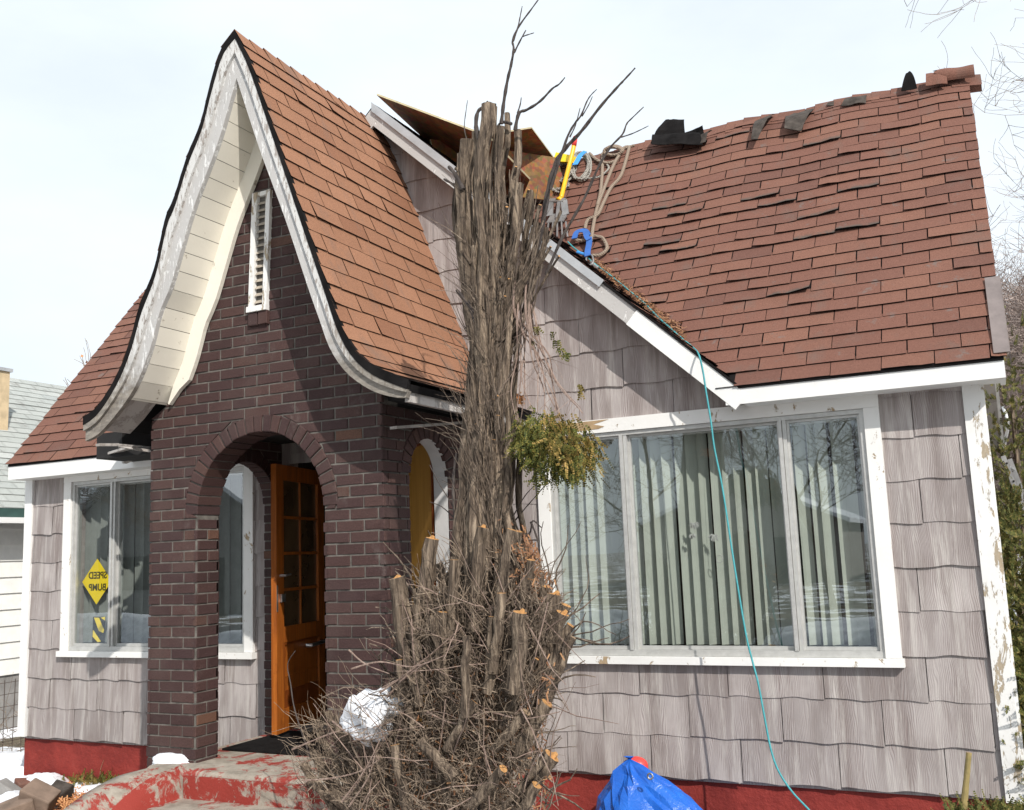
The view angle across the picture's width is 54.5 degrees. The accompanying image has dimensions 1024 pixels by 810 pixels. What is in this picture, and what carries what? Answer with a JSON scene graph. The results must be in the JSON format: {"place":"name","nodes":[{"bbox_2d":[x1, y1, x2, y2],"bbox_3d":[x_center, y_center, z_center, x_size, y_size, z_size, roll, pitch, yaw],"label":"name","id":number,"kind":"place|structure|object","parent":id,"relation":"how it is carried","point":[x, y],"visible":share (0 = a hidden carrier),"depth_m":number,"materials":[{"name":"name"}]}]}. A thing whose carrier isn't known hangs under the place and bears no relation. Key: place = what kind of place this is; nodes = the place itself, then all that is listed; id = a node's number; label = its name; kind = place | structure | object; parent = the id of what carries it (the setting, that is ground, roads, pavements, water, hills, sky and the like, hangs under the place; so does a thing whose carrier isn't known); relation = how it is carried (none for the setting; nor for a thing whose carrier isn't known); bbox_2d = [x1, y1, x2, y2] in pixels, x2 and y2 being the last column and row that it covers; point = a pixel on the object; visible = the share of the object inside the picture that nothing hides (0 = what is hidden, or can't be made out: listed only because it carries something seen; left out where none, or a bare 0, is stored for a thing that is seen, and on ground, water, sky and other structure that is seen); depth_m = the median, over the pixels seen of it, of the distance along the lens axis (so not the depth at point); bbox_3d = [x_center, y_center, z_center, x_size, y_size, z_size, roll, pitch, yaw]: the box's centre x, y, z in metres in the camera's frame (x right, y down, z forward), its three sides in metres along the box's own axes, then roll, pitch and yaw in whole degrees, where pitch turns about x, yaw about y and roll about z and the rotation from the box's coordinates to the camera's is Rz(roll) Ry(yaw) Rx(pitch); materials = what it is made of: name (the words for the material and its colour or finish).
{"place":"outdoors","nodes":[
{"label":"outdoors","id":0,"kind":"place"},
{"bbox_2d":[0,554,1023,809],"bbox_3d":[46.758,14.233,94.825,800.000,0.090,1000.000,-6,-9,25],"label":"ground","id":1,"kind":"structure","parent":0,"point":[8,738],"depth_m":11.50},
{"bbox_2d":[0,778,21,794],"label":"broken block","id":2,"kind":"object","parent":1,"relation":"on","point":[6,785],"depth_m":8.27,"materials":[{"name":"grey concrete"}]},
{"bbox_2d":[0,751,23,775],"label":"snow clump","id":3,"kind":"object","parent":1,"relation":"on","point":[11,762],"visible":0.38,"depth_m":9.79,"materials":[{"name":"white snow"}]},
{"bbox_2d":[0,678,23,751],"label":"wire fence","id":4,"kind":"object","parent":1,"relation":"on","point":[4,694],"visible":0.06,"depth_m":10.59,"materials":[{"name":"metal"}]},
{"bbox_2d":[0,675,23,750],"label":"dry vine","id":5,"kind":"object","parent":1,"relation":"on","point":[9,728],"visible":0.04,"depth_m":10.50,"materials":[{"name":"brown plant"}]},
{"bbox_2d":[0,795,34,809],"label":"broken block","id":6,"kind":"object","parent":1,"relation":"on","point":[14,803],"depth_m":7.58,"materials":[{"name":"brown concrete"}]},
{"bbox_2d":[14,777,29,787],"bbox_3d":[-4.244,3.331,8.718,0.204,0.131,0.160,5,-11,-39],"label":"broken block","id":7,"kind":"object","parent":1,"relation":"on","point":[21,782],"depth_m":8.66,"materials":[{"name":"pink"}]},
{"bbox_2d":[0,790,57,808],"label":"snow clump","id":8,"kind":"object","parent":1,"relation":"on","point":[8,795],"visible":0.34,"depth_m":8.13,"materials":[{"name":"white snow"}]},
{"bbox_2d":[0,367,66,728],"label":"neighbour house","id":9,"kind":"structure","parent":1,"relation":"on","point":[25,406],"depth_m":12.92,"materials":[{"name":"grey"}]},
{"bbox_2d":[18,778,60,809],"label":"broken block","id":10,"kind":"object","parent":1,"relation":"on","point":[44,795],"depth_m":7.67,"materials":[{"name":"brown concrete"}]},
{"bbox_2d":[8,772,70,784],"bbox_3d":[-4.218,3.408,8.838,0.696,0.269,0.497,-6,-9,25],"label":"snow clump","id":11,"kind":"object","parent":1,"relation":"on","point":[49,778],"visible":0.27,"depth_m":8.79,"materials":[{"name":"white snow"}]},
{"bbox_2d":[51,779,73,807],"bbox_3d":[-3.743,3.212,8.217,0.199,0.205,0.180,-6,-9,25],"label":"broken block","id":12,"kind":"object","parent":1,"relation":"on","point":[66,788],"depth_m":8.21,"materials":[{"name":"grey concrete"}]},
{"bbox_2d":[53,778,87,809],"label":"fallen leaves","id":13,"kind":"object","parent":1,"relation":"on","point":[60,803],"visible":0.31,"depth_m":8.06,"materials":[{"name":"orange plant"}]},
{"bbox_2d":[74,782,99,797],"bbox_3d":[-3.609,3.349,8.505,0.503,0.214,0.681,3,-10,-33],"label":"snow clump","id":14,"kind":"object","parent":1,"relation":"on","point":[84,788],"visible":0.17,"depth_m":8.42,"materials":[{"name":"white snow"}]},
{"bbox_2d":[62,768,118,786],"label":"weeds","id":15,"kind":"object","parent":1,"relation":"on","point":[88,779],"visible":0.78,"depth_m":8.68,"materials":[{"name":"green plant"}]},
{"bbox_2d":[64,293,141,386],"bbox_3d":[-7.760,1.261,20.132,2.560,7.930,2.603,-6,-9,25],"label":"tree","id":16,"kind":"object","parent":1,"relation":"on","point":[82,359],"depth_m":19.99,"materials":[{"name":"brown plant"}]},
{"bbox_2d":[63,727,536,809],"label":"concrete steps","id":17,"kind":"structure","parent":1,"relation":"on","point":[232,780],"depth_m":6.29,"materials":[{"name":"red concrete"}]},
{"bbox_2d":[152,753,188,764],"bbox_3d":[-2.295,2.456,6.792,0.379,0.164,0.220,-6,-9,25],"label":"snow clump","id":18,"kind":"object","parent":17,"relation":"on","point":[166,758],"visible":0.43,"depth_m":6.73,"materials":[{"name":"white snow"}]},
{"bbox_2d":[222,730,327,755],"bbox_3d":[-1.407,2.448,7.196,1.130,0.012,0.730,-6,-9,25],"label":"doormat","id":19,"kind":"object","parent":17,"relation":"on","point":[270,744],"visible":0.5,"depth_m":7.17,"materials":[{"name":"rubber"}]},
{"bbox_2d":[260,0,647,809],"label":"pruned tree","id":20,"kind":"object","parent":1,"relation":"on","point":[486,640],"visible":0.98,"depth_m":4.90,"materials":[{"name":"brown plant"}]},
{"bbox_2d":[340,687,396,746],"bbox_3d":[-0.705,1.560,4.966,0.294,0.300,0.256,-6,-9,25],"label":"snow clump","id":21,"kind":"object","parent":20,"relation":"on","point":[346,715],"visible":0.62,"depth_m":4.88,"materials":[{"name":"white snow"}]},
{"bbox_2d":[389,698,403,714],"bbox_3d":[-0.576,1.498,4.943,0.097,0.085,0.108,-6,-9,25],"label":"snow clump","id":22,"kind":"object","parent":20,"relation":"on","point":[395,701],"visible":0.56,"depth_m":4.91,"materials":[{"name":"white snow"}]},
{"bbox_2d":[5,29,1023,809],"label":"house","id":23,"kind":"structure","parent":1,"relation":"on","point":[271,333],"depth_m":6.91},
{"bbox_2d":[83,559,107,604],"bbox_3d":[-3.864,1.643,9.250,0.380,0.420,0.006,-6,-9,25],"label":"speed bump sign","id":24,"kind":"object","parent":23,"relation":"attached to","point":[95,581],"visible":1,"depth_m":9.25,"materials":[{"name":"yellow plastic"}]},
{"bbox_2d":[92,617,105,641],"bbox_3d":[-3.815,2.072,9.176,0.165,0.232,0.009,-6,-9,25],"label":"striped panel","id":25,"kind":"object","parent":23,"relation":"attached to","point":[98,633],"visible":1,"depth_m":9.17,"materials":[{"name":"plastic"}]},
{"bbox_2d":[56,464,256,658],"bbox_3d":[-3.182,1.377,8.868,2.305,1.701,0.135,-6,-9,25],"label":"window","id":26,"kind":"structure","parent":23,"relation":"in","point":[70,646],"depth_m":9.08,"materials":[{"name":"paint"}]},
{"bbox_2d":[83,473,242,642],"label":"vertical blinds","id":27,"kind":"object","parent":23,"relation":"attached to","point":[97,532],"visible":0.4,"depth_m":9.15,"materials":[{"name":"white paint"}]},
{"bbox_2d":[271,464,325,734],"bbox_3d":[-1.688,1.518,7.995,0.237,2.030,0.896,-6,-9,21],"label":"door","id":28,"kind":"structure","parent":23,"relation":"in","point":[297,508],"depth_m":7.94,"materials":[{"name":"brown wood"}]},
{"bbox_2d":[409,443,436,726],"bbox_3d":[-0.691,1.360,7.333,0.054,2.160,0.709,2,-9,-25],"label":"door","id":29,"kind":"structure","parent":23,"relation":"in","point":[422,512],"depth_m":7.33,"materials":[{"name":"brown wood"}]},
{"bbox_2d":[377,94,529,199],"bbox_3d":[-0.140,-2.133,8.934,1.017,0.700,2.302,-6,-9,25],"label":"chipboard sheet","id":30,"kind":"object","parent":23,"relation":"on","point":[427,126],"visible":0.46,"depth_m":8.24,"materials":[{"name":"brown wood"}]},
{"bbox_2d":[492,127,552,156],"bbox_3d":[0.037,-2.386,9.197,0.512,0.040,0.780,-5,-9,17],"label":"chipboard sheet","id":31,"kind":"object","parent":30,"relation":"on","point":[532,142],"visible":0.32,"depth_m":9.12,"materials":[{"name":"brown wood"}]},
{"bbox_2d":[430,139,562,199],"bbox_3d":[-0.082,-2.093,8.945,1.538,0.565,0.023,4,-11,-37],"label":"chipboard sheet","id":32,"kind":"object","parent":23,"relation":"on","point":[535,168],"visible":0.23,"depth_m":9.17,"materials":[{"name":"brown wood"}]},
{"bbox_2d":[546,136,576,237],"bbox_3d":[0.436,-1.980,9.024,0.250,1.171,0.628,-5,-9,16],"label":"roofing shovel","id":33,"kind":"object","parent":23,"relation":"on","point":[561,201],"visible":0.87,"depth_m":8.96,"materials":[{"name":"yellow plastic"}]},
{"bbox_2d":[554,152,575,162],"bbox_3d":[0.504,-2.365,9.532,0.200,0.148,0.120,-6,-9,25],"label":"yellow case","id":34,"kind":"object","parent":23,"relation":"on","point":[564,158],"visible":0.43,"depth_m":9.48,"materials":[{"name":"yellow plastic"}]},
{"bbox_2d":[552,151,609,192],"bbox_3d":[0.654,-2.228,9.406,0.605,0.552,0.486,-6,-9,25],"label":"coiled rope","id":35,"kind":"object","parent":23,"relation":"on","point":[584,176],"visible":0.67,"depth_m":9.31,"materials":[{"name":"white fabric"}]},
{"bbox_2d":[572,151,586,164],"bbox_3d":[0.638,-2.352,9.460,0.162,0.189,0.073,5,-11,-40],"label":"strap","id":36,"kind":"object","parent":35,"relation":"on","point":[578,158],"visible":1,"depth_m":9.46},
{"bbox_2d":[585,254,598,269],"bbox_3d":[0.648,-1.177,8.151,0.074,0.178,0.174,1,-9,-19],"label":"rope shackle","id":37,"kind":"object","parent":23,"relation":"attached to","point":[593,264],"visible":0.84,"depth_m":8.13,"materials":[{"name":"metal"}]},
{"bbox_2d":[573,144,634,257],"bbox_3d":[0.761,-1.830,8.879,0.480,1.404,1.152,-6,-9,23],"label":"tan rope","id":38,"kind":"object","parent":23,"relation":"hanging from","point":[602,188],"visible":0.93,"depth_m":8.98,"materials":[{"name":"beige fabric"}]},
{"bbox_2d":[572,228,591,256],"bbox_3d":[0.617,-1.372,8.397,0.141,0.345,0.349,0,-9,-17],"label":"strap","id":39,"kind":"object","parent":38,"relation":"attached to","point":[587,237],"visible":1,"depth_m":8.39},
{"bbox_2d":[589,259,687,340],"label":"dry needles","id":40,"kind":"object","parent":23,"relation":"on","point":[645,302],"visible":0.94,"depth_m":7.52,"materials":[{"name":"brown plant"}]},
{"bbox_2d":[650,119,684,143],"bbox_3d":[1.428,-2.492,9.072,0.330,0.288,0.097,-6,-9,25],"label":"torn shingle","id":41,"kind":"object","parent":23,"relation":"on","point":[667,126],"visible":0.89,"depth_m":9.05,"materials":[{"name":"fabric"}]},
{"bbox_2d":[651,132,702,144],"bbox_3d":[1.489,-2.394,8.974,0.502,0.272,0.223,-6,-9,25],"label":"torn shingle","id":42,"kind":"object","parent":23,"relation":"on","point":[690,138],"visible":1,"depth_m":8.90,"materials":[{"name":"fabric"}]},
{"bbox_2d":[567,241,809,809],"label":"teal cord","id":43,"kind":"object","parent":23,"relation":"hanging from","point":[765,722],"visible":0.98,"depth_m":6.25,"materials":[{"name":"teal plastic"}]},
{"bbox_2d":[685,125,706,142],"bbox_3d":[1.634,-2.430,8.996,0.275,0.215,0.227,-5,-9,17],"label":"torn shingle","id":44,"kind":"object","parent":23,"relation":"on","point":[699,130],"visible":0.32,"depth_m":9.04,"materials":[{"name":"fabric"}]},
{"bbox_2d":[700,130,711,142],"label":"torn shingle","id":45,"kind":"object","parent":23,"relation":"on","point":[703,137],"visible":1,"depth_m":8.79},
{"bbox_2d":[689,454,722,562],"bbox_3d":[1.306,0.571,6.838,0.231,1.027,0.023,-6,-9,25],"label":"window ornament","id":46,"kind":"object","parent":23,"relation":"hanging from","point":[693,526],"depth_m":6.80,"materials":[{"name":"white paint"}]},
{"bbox_2d":[558,417,876,645],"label":"vertical blinds","id":47,"kind":"object","parent":23,"relation":"attached to","point":[596,542],"visible":0.77,"depth_m":6.83,"materials":[{"name":"white fabric"}]},
{"bbox_2d":[537,394,905,667],"bbox_3d":[1.292,0.881,6.729,2.419,1.701,0.135,-6,-9,25],"label":"window","id":48,"kind":"structure","parent":23,"relation":"in","point":[888,653],"depth_m":6.51,"materials":[{"name":"paint"}]},
{"bbox_2d":[751,114,774,139],"bbox_3d":[2.171,-2.410,8.629,0.176,0.346,0.356,-6,-9,25],"label":"torn shingle","id":49,"kind":"object","parent":23,"relation":"on","point":[758,125],"visible":1,"depth_m":8.56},
{"bbox_2d":[784,109,812,130],"bbox_3d":[2.459,-2.434,8.536,0.245,0.318,0.322,-6,-9,25],"label":"torn shingle","id":50,"kind":"object","parent":23,"relation":"on","point":[795,121],"visible":1,"depth_m":8.46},
{"bbox_2d":[841,95,866,105],"bbox_3d":[2.908,-2.582,8.448,0.203,0.129,0.122,-6,-9,25],"label":"torn shingle","id":51,"kind":"object","parent":23,"relation":"on","point":[853,100],"visible":1,"depth_m":8.41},
{"bbox_2d":[901,71,916,90],"bbox_3d":[3.290,-2.694,8.253,0.124,0.194,0.087,-6,-9,25],"label":"torn shingle","id":52,"kind":"object","parent":23,"relation":"on","point":[909,82],"visible":1,"depth_m":8.22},
{"bbox_2d":[926,73,947,85],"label":"torn shingle","id":53,"kind":"object","parent":23,"relation":"on","point":[933,79],"visible":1,"depth_m":8.10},
{"bbox_2d":[934,64,974,80],"bbox_3d":[3.610,-2.679,8.133,0.316,0.179,0.163,-6,-9,25],"label":"rolled shingle","id":54,"kind":"object","parent":23,"relation":"on","point":[967,71],"visible":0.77,"depth_m":8.06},
{"bbox_2d":[1001,455,1023,508],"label":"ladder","id":55,"kind":"object","parent":23,"relation":"attached to","point":[1014,475],"visible":0.45,"depth_m":8.17,"materials":[{"name":"metal"}]},
{"bbox_2d":[595,756,702,809],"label":"blue tarp","id":56,"kind":"object","parent":1,"relation":"on","point":[631,784],"visible":1,"depth_m":6.09,"materials":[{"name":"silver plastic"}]},
{"bbox_2d":[632,756,647,767],"bbox_3d":[0.806,2.458,6.358,0.150,0.405,0.120,-6,-9,25],"label":"red container","id":57,"kind":"object","parent":56,"relation":"on","point":[641,760],"visible":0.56,"depth_m":6.35,"materials":[{"name":"plastic"}]},
{"bbox_2d":[904,0,1023,567],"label":"bare tree","id":58,"kind":"object","parent":1,"relation":"on","point":[961,7],"visible":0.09,"depth_m":17.27,"materials":[{"name":"brown plant"}]},
{"bbox_2d":[930,789,1023,809],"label":"shrub","id":59,"kind":"object","parent":1,"relation":"on","point":[998,805],"visible":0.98,"depth_m":5.37,"materials":[{"name":"green plant"}]},
{"bbox_2d":[959,752,971,809],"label":"sawn stem","id":60,"kind":"object","parent":59,"relation":"on","point":[965,788],"visible":0.96,"depth_m":5.49,"materials":[{"name":"beige plant"}]},
{"bbox_2d":[984,290,1023,724],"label":"evergreen shrub","id":61,"kind":"object","parent":1,"relation":"on","point":[1017,441],"visible":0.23,"depth_m":9.30,"materials":[{"name":"green plant"}]},
{"bbox_2d":[984,139,1023,285],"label":"bare tree","id":62,"kind":"object","parent":1,"relation":"on","point":[1019,222],"visible":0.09,"depth_m":18.40,"materials":[{"name":"brown plant"}]},
{"bbox_2d":[989,204,1023,611],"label":"bare tree","id":63,"kind":"object","parent":1,"relation":"on","point":[1011,300],"visible":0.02,"depth_m":15.84,"materials":[{"name":"brown plant"}]},
{"bbox_2d":[990,273,1023,627],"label":"bare tree","id":64,"kind":"object","parent":1,"relation":"on","point":[1009,393],"visible":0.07,"depth_m":14.72,"materials":[{"name":"brown plant"}]},
{"bbox_2d":[991,631,1023,806],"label":"evergreen shrub","id":65,"kind":"object","parent":1,"relation":"on","point":[1018,654],"visible":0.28,"depth_m":5.90,"materials":[{"name":"green plant"}]},
{"bbox_2d":[992,245,1023,324],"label":"bare tree","id":66,"kind":"object","parent":1,"relation":"on","point":[1018,272],"visible":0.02,"depth_m":19.67,"materials":[{"name":"brown plant"}]},
{"bbox_2d":[992,357,1023,566],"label":"bare tree","id":67,"kind":"object","parent":1,"relation":"on","point":[1000,470],"visible":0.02,"depth_m":16.03,"materials":[{"name":"green plant"}]},
{"bbox_2d":[995,461,1023,731],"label":"evergreen shrub","id":68,"kind":"object","parent":1,"relation":"on","point":[1009,561],"visible":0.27,"depth_m":6.95,"materials":[{"name":"green plant"}]},
{"bbox_2d":[1000,275,1023,502],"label":"bare tree","id":69,"kind":"object","parent":1,"relation":"on","point":[1016,331],"visible":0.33,"depth_m":14.29,"materials":[{"name":"brown plant"}]},
{"bbox_2d":[0,0,1023,521],"label":"sky","id":70,"kind":"structure","parent":0,"point":[102,102],"materials":[{"name":"white"}]}
]}

